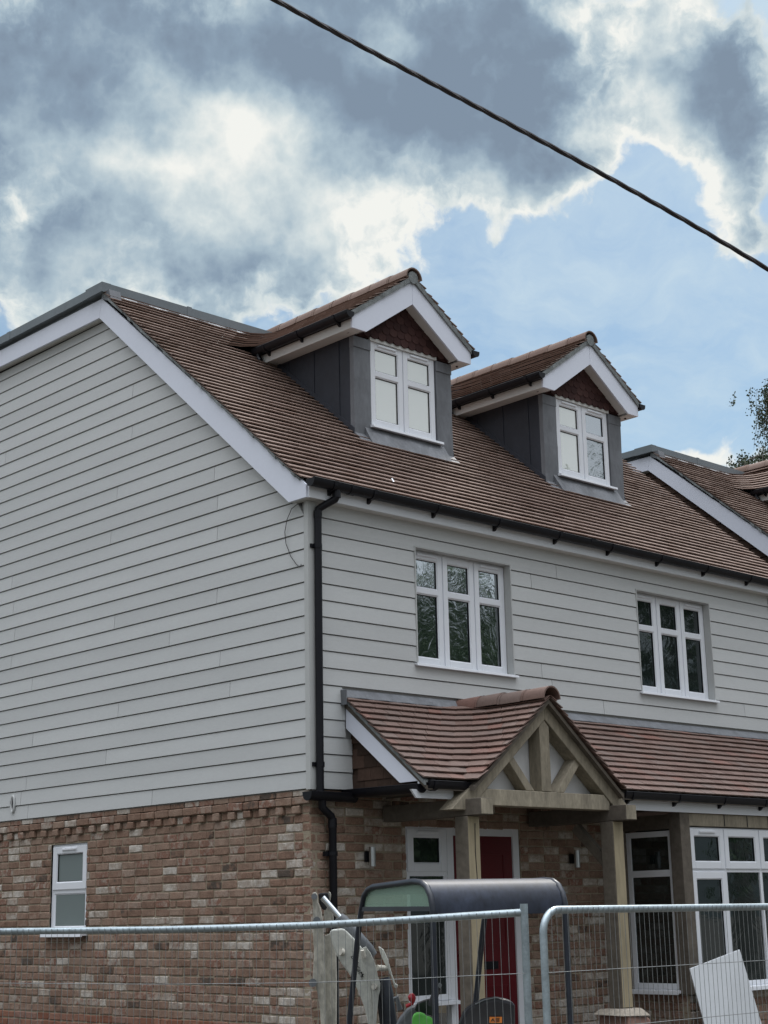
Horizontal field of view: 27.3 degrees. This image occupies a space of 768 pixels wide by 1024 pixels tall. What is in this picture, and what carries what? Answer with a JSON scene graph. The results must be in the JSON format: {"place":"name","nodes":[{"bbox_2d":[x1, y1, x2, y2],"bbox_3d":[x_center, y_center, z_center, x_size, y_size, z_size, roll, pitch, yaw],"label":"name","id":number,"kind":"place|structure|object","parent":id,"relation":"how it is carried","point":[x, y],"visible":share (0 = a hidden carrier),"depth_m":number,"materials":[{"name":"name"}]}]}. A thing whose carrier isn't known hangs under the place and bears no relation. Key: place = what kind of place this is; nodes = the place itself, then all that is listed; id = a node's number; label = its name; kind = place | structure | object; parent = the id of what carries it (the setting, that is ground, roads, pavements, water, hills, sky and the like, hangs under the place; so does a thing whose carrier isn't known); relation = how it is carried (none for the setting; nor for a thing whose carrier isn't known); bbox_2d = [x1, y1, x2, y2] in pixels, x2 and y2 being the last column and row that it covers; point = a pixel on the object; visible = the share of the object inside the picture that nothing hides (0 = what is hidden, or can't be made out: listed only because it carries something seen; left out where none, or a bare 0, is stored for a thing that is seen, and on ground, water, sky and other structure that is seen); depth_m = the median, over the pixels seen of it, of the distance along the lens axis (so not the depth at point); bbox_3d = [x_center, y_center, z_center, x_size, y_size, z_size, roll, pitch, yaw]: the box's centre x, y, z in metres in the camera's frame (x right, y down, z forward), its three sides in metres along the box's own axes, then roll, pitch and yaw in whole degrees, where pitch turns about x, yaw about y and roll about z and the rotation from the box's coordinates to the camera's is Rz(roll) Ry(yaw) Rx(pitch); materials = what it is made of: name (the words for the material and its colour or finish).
{"place":"outdoors","nodes":[
{"label":"outdoors","id":0,"kind":"place"},
{"bbox_2d":[0,0,767,467],"label":"sky","id":1,"kind":"structure","parent":0,"point":[247,162],"materials":[{"name":"blue"}]},
{"bbox_2d":[429,1013,446,1023],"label":"ground","id":2,"kind":"structure","parent":0,"point":[444,1018],"depth_m":23.54,"materials":[{"name":"grey concrete"}]},
{"bbox_2d":[0,904,532,1023],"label":"fence panel","id":3,"kind":"object","parent":2,"relation":"on","point":[522,912],"visible":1,"depth_m":8.95,"materials":[{"name":"metal"}]},
{"bbox_2d":[0,267,767,1023],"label":"terraced house","id":4,"kind":"structure","parent":2,"relation":"on","point":[510,621],"depth_m":15.58,"materials":[{"name":"white wood"}]},
{"bbox_2d":[40,842,87,936],"bbox_3d":[-3.184,3.810,15.932,0.169,0.915,0.743,12,-19,-42],"label":"window","id":5,"kind":"structure","parent":4,"relation":"in","point":[69,879],"depth_m":15.97,"materials":[{"name":"white plastic"}]},
{"bbox_2d":[284,502,303,566],"bbox_3d":[-0.798,0.217,14.082,0.016,0.578,0.261,12,-19,-42],"label":"loose wire","id":6,"kind":"object","parent":4,"relation":"hanging from","point":[285,535],"visible":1,"depth_m":14.14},
{"bbox_2d":[405,826,460,1005],"bbox_3d":[0.408,3.605,14.147,0.600,1.554,0.139,12,-19,-42],"label":"window","id":7,"kind":"structure","parent":4,"relation":"in","point":[426,847],"depth_m":14.14,"materials":[{"name":"white plastic"}]},
{"bbox_2d":[415,551,518,677],"bbox_3d":[0.742,0.990,15.222,1.394,1.128,0.194,12,-19,-42],"label":"window","id":8,"kind":"structure","parent":4,"relation":"in","point":[461,609],"depth_m":15.26,"materials":[{"name":"white plastic"}]},
{"bbox_2d":[453,835,518,1023],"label":"front door","id":9,"kind":"structure","parent":4,"relation":"in","point":[495,852],"depth_m":14.74,"materials":[{"name":"red paint"}]},
{"bbox_2d":[626,830,680,994],"bbox_3d":[2.630,3.925,15.515,0.164,1.544,0.610,12,-19,-42],"label":"window","id":10,"kind":"structure","parent":4,"relation":"in","point":[650,882],"depth_m":15.55,"materials":[{"name":"white plastic"}]},
{"bbox_2d":[637,593,719,702],"bbox_3d":[3.182,1.504,17.460,1.398,1.130,0.194,12,-19,-42],"label":"window","id":11,"kind":"structure","parent":4,"relation":"in","point":[671,632],"depth_m":17.51,"materials":[{"name":"white plastic"}]},
{"bbox_2d":[690,827,767,990],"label":"window","id":12,"kind":"structure","parent":4,"relation":"in","point":[730,865],"depth_m":15.84,"materials":[{"name":"white plastic"}]},
{"bbox_2d":[309,877,573,1023],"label":"mini excavator","id":13,"kind":"object","parent":2,"relation":"on","point":[536,895],"visible":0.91,"depth_m":10.74,"materials":[{"name":"black metal"}]},
{"bbox_2d":[412,1012,432,1023],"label":"green cover","id":14,"kind":"object","parent":13,"relation":"attached to","point":[417,1016],"visible":0.85,"depth_m":10.50,"materials":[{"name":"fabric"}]},
{"bbox_2d":[439,444,767,1012],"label":"neighbouring house","id":15,"kind":"structure","parent":2,"relation":"on","point":[733,502],"depth_m":23.03,"materials":[{"name":"brown clay tile"},{"name":"black plastic"},{"name":"painted weatherboard"}]},
{"bbox_2d":[593,1008,649,1023],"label":"stone pier","id":16,"kind":"structure","parent":2,"relation":"on","point":[616,1015],"depth_m":14.01,"materials":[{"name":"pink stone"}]},
{"bbox_2d":[539,903,767,1023],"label":"fence panel","id":17,"kind":"object","parent":2,"relation":"on","point":[567,910],"visible":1,"depth_m":8.63,"materials":[{"name":"metal"}]},
{"bbox_2d":[689,950,761,1023],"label":"leaning board","id":18,"kind":"object","parent":2,"relation":"on","point":[742,986],"visible":1,"depth_m":14.92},
{"bbox_2d":[726,378,767,468],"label":"birch tree","id":19,"kind":"object","parent":2,"relation":"on","point":[758,457],"visible":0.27,"depth_m":33.95,"materials":[{"name":"green plant"}]},
{"bbox_2d":[270,0,767,271],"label":"overhead cable","id":20,"kind":"object","parent":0,"point":[337,33],"visible":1,"depth_m":7.45,"materials":[{"name":"black rubber"}]}
]}

